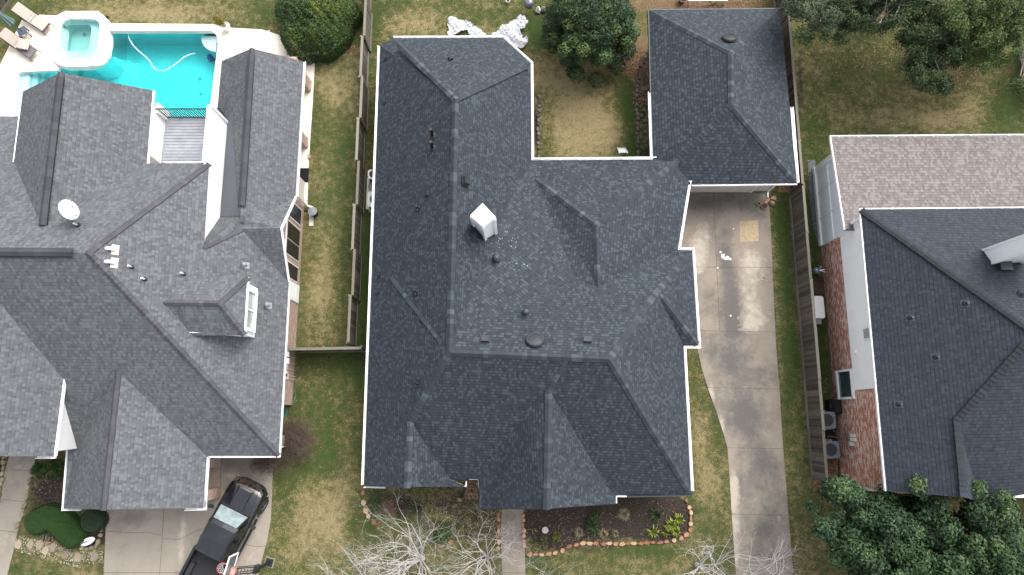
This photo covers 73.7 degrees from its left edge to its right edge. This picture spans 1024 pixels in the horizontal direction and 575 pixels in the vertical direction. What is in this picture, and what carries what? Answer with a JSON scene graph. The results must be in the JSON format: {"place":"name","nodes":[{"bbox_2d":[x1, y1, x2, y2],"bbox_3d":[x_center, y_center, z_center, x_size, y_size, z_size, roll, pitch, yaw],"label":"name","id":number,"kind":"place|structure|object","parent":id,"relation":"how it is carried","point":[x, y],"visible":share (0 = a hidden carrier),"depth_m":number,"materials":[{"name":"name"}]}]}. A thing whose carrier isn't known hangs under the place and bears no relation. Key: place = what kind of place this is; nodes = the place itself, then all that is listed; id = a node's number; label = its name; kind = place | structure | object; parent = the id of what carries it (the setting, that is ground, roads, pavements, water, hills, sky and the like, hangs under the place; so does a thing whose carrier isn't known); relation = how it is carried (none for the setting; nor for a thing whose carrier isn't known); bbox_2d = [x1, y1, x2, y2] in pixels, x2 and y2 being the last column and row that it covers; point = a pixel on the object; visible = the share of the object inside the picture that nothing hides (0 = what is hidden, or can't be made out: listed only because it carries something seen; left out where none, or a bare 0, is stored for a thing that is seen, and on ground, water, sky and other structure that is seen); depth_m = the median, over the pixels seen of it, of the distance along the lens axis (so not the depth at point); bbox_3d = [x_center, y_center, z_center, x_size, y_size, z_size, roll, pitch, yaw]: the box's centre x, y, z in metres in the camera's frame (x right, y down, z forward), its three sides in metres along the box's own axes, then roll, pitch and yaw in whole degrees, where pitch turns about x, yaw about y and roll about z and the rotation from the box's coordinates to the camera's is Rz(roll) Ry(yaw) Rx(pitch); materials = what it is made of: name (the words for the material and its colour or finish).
{"place":"outdoors","nodes":[
{"label":"outdoors","id":0,"kind":"place"},
{"bbox_2d":[104,458,272,574],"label":"driveway","id":1,"kind":"structure","parent":0,"point":[134,551],"depth_m":33.31,"materials":[{"name":"concrete"}]},
{"bbox_2d":[103,458,271,574],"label":"driveway joints","id":2,"kind":"object","parent":1,"relation":"on","point":[161,548],"visible":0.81,"depth_m":33.06,"materials":[{"name":"concrete"}]},
{"bbox_2d":[179,477,268,574],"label":"pickup truck","id":3,"kind":"object","parent":1,"relation":"on","point":[232,522],"visible":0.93,"depth_m":32.33,"materials":[{"name":"black paint"}]},
{"bbox_2d":[234,474,261,493],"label":"dead twigs","id":4,"kind":"object","parent":3,"relation":"on","point":[247,484],"visible":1,"depth_m":32.72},
{"bbox_2d":[0,0,1023,574],"bbox_3d":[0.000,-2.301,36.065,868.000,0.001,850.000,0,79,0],"label":"ground","id":5,"kind":"structure","parent":0,"point":[332,150],"depth_m":35.57,"materials":[{"name":"plant"}]},
{"bbox_2d":[0,0,12,13],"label":"board fence","id":6,"kind":"object","parent":5,"relation":"on","point":[5,4],"visible":0.79,"depth_m":38.42,"materials":[{"name":"brown wood"}]},
{"bbox_2d":[14,521,20,529],"bbox_3d":[-24.171,11.623,33.362,0.263,0.140,0.429,14,77,2],"label":"edging stone","id":7,"kind":"object","parent":5,"relation":"on","point":[17,525],"visible":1,"depth_m":33.31,"materials":[{"name":"stone"}]},
{"bbox_2d":[0,456,35,574],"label":"front walk","id":8,"kind":"structure","parent":5,"relation":"on","point":[15,483],"depth_m":33.59,"materials":[{"name":"concrete"}]},
{"bbox_2d":[15,539,21,548],"bbox_3d":[-24.022,12.497,33.232,0.362,0.081,0.536,-5,80,-3],"label":"flagstone","id":9,"kind":"object","parent":5,"relation":"on","point":[18,544],"visible":1,"depth_m":33.20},
{"bbox_2d":[21,502,28,509],"bbox_3d":[-23.929,10.712,33.524,0.244,0.172,0.446,30,81,4],"label":"edging stone","id":10,"kind":"object","parent":5,"relation":"on","point":[24,505],"visible":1,"depth_m":33.46,"materials":[{"name":"stone"}]},
{"bbox_2d":[27,538,33,548],"bbox_3d":[-23.438,12.475,33.237,0.353,0.083,0.535,-1,77,0],"label":"flagstone","id":11,"kind":"object","parent":5,"relation":"on","point":[30,544],"visible":1,"depth_m":33.20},
{"bbox_2d":[35,539,43,549],"bbox_3d":[-22.991,12.508,33.232,0.403,0.081,0.531,11,78,4],"label":"flagstone","id":12,"kind":"object","parent":5,"relation":"on","point":[39,545],"visible":1,"depth_m":33.19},
{"bbox_2d":[41,545,48,554],"bbox_3d":[-22.669,12.776,33.182,0.366,0.068,0.514,2,81,-1],"label":"flagstone","id":13,"kind":"object","parent":5,"relation":"on","point":[45,550],"visible":1,"depth_m":33.15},
{"bbox_2d":[29,459,64,479],"bbox_3d":[-22.787,8.956,33.539,1.890,0.828,1.029,0,79,0],"label":"spreading yew","id":14,"kind":"object","parent":5,"relation":"on","point":[36,468],"visible":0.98,"depth_m":33.45,"materials":[{"name":"green plant"}]},
{"bbox_2d":[49,542,56,551],"bbox_3d":[-22.311,12.602,33.215,0.355,0.080,0.507,7,76,2],"label":"flagstone","id":15,"kind":"object","parent":5,"relation":"on","point":[53,546],"visible":1,"depth_m":33.17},
{"bbox_2d":[24,503,89,548],"bbox_3d":[-22.007,11.476,33.054,3.109,0.826,1.659,20,80,4],"label":"boxwood hedge","id":16,"kind":"object","parent":5,"relation":"on","point":[64,529],"visible":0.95,"depth_m":32.76,"materials":[{"name":"green plant"}]},
{"bbox_2d":[15,532,103,567],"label":"pebbles","id":17,"kind":"object","parent":5,"relation":"on","point":[48,537],"visible":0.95,"depth_m":33.16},
{"bbox_2d":[62,548,68,558],"bbox_3d":[-21.636,12.928,33.155,0.337,0.066,0.589,17,78,2],"label":"flagstone","id":18,"kind":"object","parent":5,"relation":"on","point":[65,554],"visible":0.94,"depth_m":33.12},
{"bbox_2d":[74,552,81,561],"bbox_3d":[-21.079,13.073,33.129,0.408,0.062,0.543,-9,78,-1],"label":"flagstone","id":19,"kind":"object","parent":5,"relation":"on","point":[77,556],"visible":1,"depth_m":33.10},
{"bbox_2d":[81,537,94,545],"bbox_3d":[-20.502,12.295,33.124,0.720,0.324,0.330,-24,80,-4],"label":"oval plaque","id":20,"kind":"object","parent":5,"relation":"on","point":[88,541],"visible":1,"depth_m":32.97,"materials":[{"name":"stone"}]},
{"bbox_2d":[80,509,108,533],"bbox_3d":[-20.285,11.296,33.067,1.161,0.860,1.156,0,79,0],"label":"round boxwood","id":21,"kind":"object","parent":5,"relation":"on","point":[93,520],"visible":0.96,"depth_m":32.84,"materials":[{"name":"green plant"}]},
{"bbox_2d":[90,552,98,560],"bbox_3d":[-20.243,13.032,33.134,0.421,0.073,0.499,15,78,0],"label":"flagstone","id":22,"kind":"object","parent":5,"relation":"on","point":[94,556],"visible":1,"depth_m":33.10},
{"bbox_2d":[0,48,312,510],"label":"brick house","id":23,"kind":"structure","parent":5,"relation":"on","point":[149,301],"depth_m":30.10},
{"bbox_2d":[58,199,78,224],"bbox_3d":[-18.163,-3.174,28.193,0.740,1.185,1.042,-20,80,-4],"label":"satellite dish","id":24,"kind":"object","parent":23,"relation":"on","point":[69,209],"visible":1,"depth_m":28.13,"materials":[{"name":"grey metal"}]},
{"bbox_2d":[285,237,298,261],"bbox_3d":[-11.070,-1.896,34.410,0.070,2.050,0.817,0,79,0],"label":"window","id":25,"kind":"structure","parent":23,"relation":"in","point":[292,250],"depth_m":34.32,"materials":[{"name":"glass"}]},
{"bbox_2d":[287,260,297,282],"bbox_3d":[-11.070,-0.821,34.206,0.070,2.050,0.831,0,79,0],"label":"window","id":26,"kind":"structure","parent":23,"relation":"in","point":[293,270],"depth_m":34.48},
{"bbox_2d":[286,219,299,245],"bbox_3d":[-11.070,-2.723,34.568,0.070,2.050,0.933,0,79,0],"label":"window","id":27,"kind":"structure","parent":23,"relation":"in","point":[292,232],"depth_m":34.36,"materials":[{"name":"glass"}]},
{"bbox_2d":[288,280,299,302],"bbox_3d":[-11.063,0.195,34.471,0.075,1.900,0.922,0,79,0],"label":"side door","id":28,"kind":"structure","parent":23,"relation":"in","point":[294,295],"depth_m":34.66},
{"bbox_2d":[289,204,301,225],"bbox_3d":[-11.070,-3.831,34.778,0.070,2.050,0.898,0,79,0],"label":"window","id":29,"kind":"structure","parent":23,"relation":"in","point":[295,214],"depth_m":34.97,"materials":[{"name":"glass"}]},
{"bbox_2d":[0,11,314,203],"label":"pool deck","id":30,"kind":"structure","parent":5,"relation":"on","point":[236,41],"depth_m":38.11,"materials":[{"name":"concrete"}]},
{"bbox_2d":[0,12,26,34],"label":"patio umbrella","id":31,"kind":"object","parent":30,"relation":"on","point":[8,20],"visible":1,"depth_m":36.11,"materials":[{"name":"fabric"}]},
{"bbox_2d":[0,27,40,61],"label":"sun lounger","id":32,"kind":"object","parent":30,"relation":"on","point":[18,43],"visible":1,"depth_m":37.68,"materials":[{"name":"beige fabric"}]},
{"bbox_2d":[16,26,31,38],"bbox_3d":[-27.196,-14.181,38.095,0.490,0.452,0.500,-30,81,-5],"label":"side table","id":33,"kind":"object","parent":30,"relation":"on","point":[24,29],"visible":0.96,"depth_m":37.88,"materials":[{"name":"grey metal"}]},
{"bbox_2d":[11,2,53,35],"bbox_3d":[-26.701,-14.983,38.033,1.879,0.892,0.719,33,81,6],"label":"sun lounger","id":34,"kind":"object","parent":30,"relation":"on","point":[26,14],"visible":1,"depth_m":37.99,"materials":[{"name":"beige fabric"}]},
{"bbox_2d":[51,11,112,70],"bbox_3d":[-23.784,-13.680,38.278,3.242,1.006,3.322,0,79,0],"label":"spa tub","id":35,"kind":"object","parent":30,"relation":"on","point":[86,46],"visible":1,"depth_m":38.04,"materials":[{"name":"concrete"}]},
{"bbox_2d":[59,20,98,57],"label":"water","id":36,"kind":"structure","parent":35,"relation":"in","point":[62,36],"depth_m":38.16,"materials":[{"name":"liquid"}]},
{"bbox_2d":[9,24,222,116],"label":"swimming pool","id":37,"kind":"structure","parent":30,"relation":"in","point":[191,81],"depth_m":39.28,"materials":[{"name":"liquid"}]},
{"bbox_2d":[16,33,215,115],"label":"water","id":38,"kind":"structure","parent":37,"relation":"in","point":[113,68],"depth_m":38.84,"materials":[{"name":"liquid"}]},
{"bbox_2d":[128,34,194,70],"bbox_3d":[-19.903,-12.942,38.171,4.071,0.048,1.612,17,80,3],"label":"floating hose","id":39,"kind":"object","parent":38,"relation":"on","point":[150,61],"visible":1,"depth_m":38.12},
{"bbox_2d":[207,54,214,61],"bbox_3d":[-17.377,-13.285,39.369,0.442,0.407,0.350,-20,80,-4],"label":"pool cleaner","id":40,"kind":"object","parent":37,"relation":"on","point":[210,57],"visible":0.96,"depth_m":39.31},
{"bbox_2d":[210,12,230,31],"bbox_3d":[-16.173,-14.729,37.913,1.009,0.975,0.708,12,79,2],"label":"potted plant","id":41,"kind":"object","parent":30,"relation":"on","point":[225,26],"visible":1,"depth_m":37.83,"materials":[{"name":"green plant"}]},
{"bbox_2d":[267,30,314,198],"bbox_3d":[-20.896,-10.026,37.537,19.925,0.056,11.383,0,79,0],"label":"pool deck edge","id":42,"kind":"object","parent":30,"relation":"attached to","point":[267,51],"visible":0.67,"depth_m":38.16,"materials":[{"name":"concrete"}]},
{"bbox_2d":[217,552,274,574],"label":"basketball hoop","id":43,"kind":"object","parent":5,"relation":"on","point":[231,569],"visible":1,"depth_m":30.75,"materials":[{"name":"plastic"}]},
{"bbox_2d":[249,449,287,478],"bbox_3d":[-11.905,8.585,33.371,2.098,1.243,1.783,0,79,0],"label":"leafless bush","id":44,"kind":"object","parent":5,"relation":"on","point":[267,462],"visible":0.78,"depth_m":33.24,"materials":[{"name":"plant"}]},
{"bbox_2d":[274,414,317,465],"bbox_3d":[-10.683,7.442,33.373,2.550,1.667,2.651,0,79,0],"label":"leafless bush","id":45,"kind":"object","parent":5,"relation":"on","point":[296,439],"visible":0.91,"depth_m":33.23,"materials":[{"name":"plant"}]},
{"bbox_2d":[304,207,317,216],"bbox_3d":[-10.568,-4.011,36.111,0.673,0.550,0.480,30,81,5],"label":"rain barrel","id":46,"kind":"object","parent":5,"relation":"on","point":[312,211],"visible":1,"depth_m":35.85,"materials":[{"name":"grey plastic"}]},
{"bbox_2d":[309,215,313,225],"bbox_3d":[-10.669,-3.588,36.285,0.232,0.050,0.667,-3,79,0],"label":"splash block","id":47,"kind":"object","parent":5,"relation":"on","point":[311,220],"depth_m":36.26,"materials":[{"name":"beige paint"}]},
{"bbox_2d":[274,0,363,64],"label":"rounded hedge","id":48,"kind":"object","parent":5,"relation":"on","point":[291,23],"visible":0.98,"depth_m":36.67,"materials":[{"name":"green plant"}]},
{"bbox_2d":[285,345,365,352],"bbox_3d":[-9.190,3.108,34.120,3.811,1.801,0.190,-1,79,0],"label":"board fence","id":49,"kind":"object","parent":5,"relation":"on","point":[324,349],"visible":0.97,"depth_m":33.62,"materials":[{"name":"brown wood"}]},
{"bbox_2d":[281,535,393,574],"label":"bare tree","id":50,"kind":"object","parent":5,"relation":"on","point":[351,561],"visible":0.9,"depth_m":30.14,"materials":[{"name":"grey plant"}]},
{"bbox_2d":[30,476,688,550],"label":"mulch chips","id":51,"kind":"object","parent":5,"relation":"on","point":[59,484],"visible":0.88,"depth_m":33.49,"materials":[{"name":"wood"}]},
{"bbox_2d":[346,0,372,346],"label":"board fence","id":52,"kind":"object","parent":5,"relation":"on","point":[355,249],"visible":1,"depth_m":35.69,"materials":[{"name":"brown wood"}]},
{"bbox_2d":[367,191,371,211],"bbox_3d":[-7.130,-4.550,36.088,0.966,0.805,0.966,0,79,0],"label":"ac unit","id":53,"kind":"object","parent":5,"relation":"on","point":[369,202],"visible":0.22,"depth_m":35.73,"materials":[{"name":"white metal"}]},
{"bbox_2d":[366,178,372,208],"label":"equipment slab","id":54,"kind":"structure","parent":5,"relation":"on","point":[368,189],"depth_m":36.58,"materials":[{"name":"beige paint"}]},
{"bbox_2d":[368,169,372,183],"bbox_3d":[-7.354,-5.925,36.401,0.598,0.705,0.598,0,79,0],"label":"ac unit","id":55,"kind":"object","parent":5,"relation":"on","point":[370,174],"visible":0.52,"depth_m":36.10,"materials":[{"name":"white metal"}]},
{"bbox_2d":[369,488,389,504],"bbox_3d":[-6.459,10.254,33.452,0.849,0.517,0.902,38,82,7],"label":"leafy shrub","id":56,"kind":"object","parent":5,"relation":"on","point":[377,498],"visible":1,"depth_m":33.38,"materials":[{"name":"green plant"}]},
{"bbox_2d":[378,497,399,517],"bbox_3d":[-5.984,10.751,33.174,1.117,0.818,1.113,0,79,0],"label":"leafless bush","id":57,"kind":"object","parent":5,"relation":"on","point":[390,506],"visible":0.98,"depth_m":33.15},
{"bbox_2d":[340,493,486,574],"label":"bare tree","id":58,"kind":"object","parent":5,"relation":"on","point":[421,558],"visible":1,"depth_m":30.38,"materials":[{"name":"grey plant"}]},
{"bbox_2d":[411,503,423,511],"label":"dark weed","id":59,"kind":"object","parent":5,"relation":"on","point":[415,506],"visible":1,"depth_m":33.37,"materials":[{"name":"green plant"}]},
{"bbox_2d":[433,521,451,545],"bbox_3d":[-3.369,11.880,32.902,0.885,0.976,1.177,0,79,0],"label":"leafy shrub","id":60,"kind":"object","parent":5,"relation":"on","point":[444,536],"visible":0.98,"depth_m":32.71,"materials":[{"name":"green plant"}]},
{"bbox_2d":[447,16,489,35],"bbox_3d":[-2.218,-14.252,38.130,3.069,0.319,1.200,19,80,4],"label":"plastic sheet","id":61,"kind":"object","parent":5,"relation":"on","point":[455,25],"visible":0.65,"depth_m":38.17,"materials":[{"name":"plastic"}]},
{"bbox_2d":[420,504,550,574],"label":"bare tree","id":62,"kind":"object","parent":5,"relation":"on","point":[487,557],"visible":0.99,"depth_m":30.71,"materials":[{"name":"grey plant"}]},
{"bbox_2d":[490,14,527,47],"bbox_3d":[-0.157,-14.273,38.079,2.114,0.395,2.019,0,79,0],"label":"plastic sheet","id":63,"kind":"object","parent":5,"relation":"on","point":[511,32],"visible":0.95,"depth_m":38.04,"materials":[{"name":"plastic"}]},
{"bbox_2d":[501,509,524,574],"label":"front walk","id":64,"kind":"structure","parent":5,"relation":"on","point":[506,517],"depth_m":33.24,"materials":[{"name":"concrete"}]},
{"bbox_2d":[524,0,533,13],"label":"kettle grill","id":65,"kind":"object","parent":5,"relation":"on","point":[528,4],"visible":1,"depth_m":37.74,"materials":[{"name":"silver metal"}]},
{"bbox_2d":[528,534,538,548],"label":"leafy shrub","id":66,"kind":"object","parent":5,"relation":"on","point":[533,544],"visible":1,"depth_m":33.03,"materials":[{"name":"green plant"}]},
{"bbox_2d":[551,530,560,543],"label":"leafy shrub","id":67,"kind":"object","parent":5,"relation":"on","point":[554,537],"visible":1,"depth_m":32.93,"materials":[{"name":"green plant"}]},
{"bbox_2d":[531,553,587,574],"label":"bare tree","id":68,"kind":"object","parent":5,"relation":"on","point":[554,569],"visible":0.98,"depth_m":31.00,"materials":[{"name":"grey plant"}]},
{"bbox_2d":[573,527,582,537],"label":"grass tuft","id":69,"kind":"object","parent":5,"relation":"on","point":[579,533],"visible":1,"depth_m":33.17,"materials":[{"name":"beige plant"}]},
{"bbox_2d":[361,8,798,509],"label":"brick house","id":70,"kind":"structure","parent":5,"relation":"on","point":[533,329],"depth_m":31.23,"materials":[{"name":"grey"}]},
{"bbox_2d":[690,184,757,191],"bbox_3d":[10.935,-5.329,35.491,3.814,2.260,0.070,0,79,0],"label":"garage door","id":71,"kind":"structure","parent":70,"relation":"in","point":[705,188],"depth_m":36.09,"materials":[{"name":"beige paint"}]},
{"bbox_2d":[540,0,641,87],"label":"round evergreen","id":72,"kind":"object","parent":5,"relation":"on","point":[600,18],"visible":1,"depth_m":34.65,"materials":[{"name":"green plant"}]},
{"bbox_2d":[585,514,599,535],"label":"leafy shrub","id":73,"kind":"object","parent":5,"relation":"on","point":[590,524],"visible":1,"depth_m":32.93,"materials":[{"name":"green plant"}]},
{"bbox_2d":[592,506,605,517],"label":"leafy shrub","id":74,"kind":"object","parent":5,"relation":"on","point":[598,513],"visible":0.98,"depth_m":33.23,"materials":[{"name":"green plant"}]},
{"bbox_2d":[597,528,606,538],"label":"grass tuft","id":75,"kind":"object","parent":5,"relation":"on","point":[601,533],"visible":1,"depth_m":33.17,"materials":[{"name":"beige plant"}]},
{"bbox_2d":[617,147,627,152],"bbox_3d":[5.700,-7.105,35.325,0.457,3.282,1.829,15,80,3],"label":"ladder","id":76,"kind":"object","parent":5,"relation":"on","point":[622,150],"visible":1,"depth_m":34.82,"materials":[{"name":"metal"}]},
{"bbox_2d":[616,505,629,520],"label":"grass tuft","id":77,"kind":"object","parent":5,"relation":"on","point":[622,513],"visible":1,"depth_m":33.34,"materials":[{"name":"beige plant"}]},
{"bbox_2d":[286,0,981,499],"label":"fallen leaves","id":78,"kind":"object","parent":5,"relation":"on","point":[832,464],"visible":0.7,"depth_m":37.85,"materials":[{"name":"brown plant"}]},
{"bbox_2d":[646,524,658,538],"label":"strap plant","id":79,"kind":"object","parent":5,"relation":"on","point":[652,533],"visible":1,"depth_m":33.14,"materials":[{"name":"green plant"}]},
{"bbox_2d":[648,508,662,523],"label":"strap plant","id":80,"kind":"object","parent":5,"relation":"on","point":[655,514],"visible":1,"depth_m":33.29,"materials":[{"name":"green plant"}]},
{"bbox_2d":[665,518,676,533],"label":"strap plant","id":81,"kind":"object","parent":5,"relation":"on","point":[671,526],"visible":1,"depth_m":33.19,"materials":[{"name":"green plant"}]},
{"bbox_2d":[671,527,680,536],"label":"strap plant","id":82,"kind":"object","parent":5,"relation":"on","point":[675,532],"visible":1,"depth_m":33.12,"materials":[{"name":"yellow plant"}]},
{"bbox_2d":[673,512,685,524],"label":"strap plant","id":83,"kind":"object","parent":5,"relation":"on","point":[678,520],"visible":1,"depth_m":33.22,"materials":[{"name":"green plant"}]},
{"bbox_2d":[688,0,727,4],"bbox_3d":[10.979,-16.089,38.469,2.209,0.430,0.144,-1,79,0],"label":"garden bench","id":84,"kind":"object","parent":5,"relation":"on","point":[689,1],"visible":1,"depth_m":38.25,"materials":[{"name":"beige paint"}]},
{"bbox_2d":[676,525,776,574],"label":"bare tree","id":85,"kind":"object","parent":5,"relation":"on","point":[700,565],"visible":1,"depth_m":30.90,"materials":[{"name":"grey plant"}]},
{"bbox_2d":[742,532,803,574],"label":"bare tree","id":86,"kind":"object","parent":5,"relation":"on","point":[781,544],"visible":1,"depth_m":30.68,"materials":[{"name":"grey plant"}]},
{"bbox_2d":[773,0,804,194],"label":"board fence","id":87,"kind":"object","parent":5,"relation":"on","point":[789,55],"visible":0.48,"depth_m":36.25,"materials":[{"name":"brown wood"}]},
{"bbox_2d":[789,185,827,481],"bbox_3d":[14.860,2.139,34.277,0.190,1.855,14.753,0,79,0],"label":"board fence","id":88,"kind":"object","parent":5,"relation":"on","point":[802,261],"visible":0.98,"depth_m":34.17,"materials":[{"name":"brown wood"}]},
{"bbox_2d":[777,0,841,38],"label":"live oak","id":89,"kind":"object","parent":5,"relation":"on","point":[806,9],"visible":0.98,"depth_m":32.94,"materials":[{"name":"green plant"}]},
{"bbox_2d":[808,160,818,244],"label":"gravel","id":90,"kind":"structure","parent":5,"relation":"on","point":[811,163],"depth_m":36.55,"materials":[{"name":"gravel"}]},
{"bbox_2d":[806,296,824,323],"bbox_3d":[15.605,1.156,35.006,0.824,0.790,1.365,0,79,0],"label":"generator","id":91,"kind":"object","parent":5,"relation":"on","point":[819,307],"visible":0.61,"depth_m":34.65,"materials":[{"name":"beige paint"}]},
{"bbox_2d":[813,280,823,293],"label":"bare soil","id":92,"kind":"structure","parent":5,"relation":"on","point":[818,291],"depth_m":35.62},
{"bbox_2d":[811,264,826,280],"bbox_3d":[15.992,-0.820,35.492,0.729,0.573,0.796,-20,80,-4],"label":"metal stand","id":93,"kind":"object","parent":5,"relation":"on","point":[816,270],"visible":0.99,"depth_m":35.33,"materials":[{"name":"metal"}]},
{"bbox_2d":[810,411,835,429],"bbox_3d":[15.485,6.596,33.943,0.943,0.855,0.943,0,79,0],"label":"ac unit","id":94,"kind":"object","parent":5,"relation":"on","point":[830,420],"visible":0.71,"depth_m":33.57,"materials":[{"name":"grey metal"}]},
{"bbox_2d":[813,439,839,458],"bbox_3d":[15.520,7.974,33.655,0.943,0.905,0.943,0,79,0],"label":"ac unit","id":95,"kind":"object","parent":5,"relation":"on","point":[832,450],"visible":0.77,"depth_m":33.26,"materials":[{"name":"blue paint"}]},
{"bbox_2d":[824,399,842,413],"bbox_3d":[16.077,5.955,34.098,0.629,0.780,0.740,0,79,0],"label":"covered grill","id":96,"kind":"object","parent":5,"relation":"on","point":[834,405],"visible":0.96,"depth_m":33.79,"materials":[{"name":"fabric"}]},
{"bbox_2d":[792,0,951,45],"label":"live oak","id":97,"kind":"object","parent":5,"relation":"on","point":[852,19],"visible":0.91,"depth_m":33.10,"materials":[{"name":"green plant"}]},
{"bbox_2d":[804,472,1023,574],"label":"magnolia tree","id":98,"kind":"object","parent":5,"relation":"on","point":[887,525],"visible":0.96,"depth_m":28.24,"materials":[{"name":"green plant"}]},
{"bbox_2d":[812,134,1023,501],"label":"brick house","id":99,"kind":"structure","parent":5,"relation":"on","point":[921,240],"depth_m":29.76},
{"bbox_2d":[835,369,854,399],"bbox_3d":[16.240,4.721,33.284,0.160,1.520,1.425,0,79,0],"label":"window","id":100,"kind":"structure","parent":99,"relation":"in","point":[844,378],"depth_m":33.26,"materials":[{"name":"glass"}]},
{"bbox_2d":[863,326,869,340],"bbox_3d":[16.212,2.084,31.109,0.085,0.750,0.586,0,79,0],"label":"window","id":101,"kind":"structure","parent":99,"relation":"in","point":[866,329],"depth_m":31.18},
{"bbox_2d":[891,9,983,95],"bbox_3d":[21.441,-12.016,35.226,4.156,5.480,7.134,37,81,7],"label":"live oak","id":102,"kind":"object","parent":5,"relation":"on","point":[923,55],"visible":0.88,"depth_m":33.15,"materials":[{"name":"green plant"}]},
{"bbox_2d":[944,0,1023,95],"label":"live oak","id":103,"kind":"object","parent":5,"relation":"on","point":[1006,29],"visible":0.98,"depth_m":32.54,"materials":[{"name":"green plant"}]},
{"bbox_2d":[681,192,792,574],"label":"driveway","id":104,"kind":"structure","parent":0,"point":[735,364],"depth_m":34.90,"materials":[{"name":"concrete"}]},
{"bbox_2d":[697,349,735,570],"bbox_3d":[10.961,4.685,34.731,5.540,0.050,20.026,0,79,0],"label":"driveway edge","id":105,"kind":"object","parent":104,"relation":"attached to","point":[728,464],"visible":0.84,"depth_m":34.07,"materials":[{"name":"concrete"}]},
{"bbox_2d":[740,220,758,241],"bbox_3d":[12.561,-2.984,36.160,1.032,0.001,1.189,0,79,0],"label":"concrete patch","id":106,"kind":"object","parent":104,"relation":"on","point":[748,230],"visible":1,"depth_m":36.16,"materials":[{"name":"concrete"}]},
{"bbox_2d":[1020,46,1023,70],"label":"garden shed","id":107,"kind":"structure","parent":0,"point":[1022,56],"depth_m":37.89,"materials":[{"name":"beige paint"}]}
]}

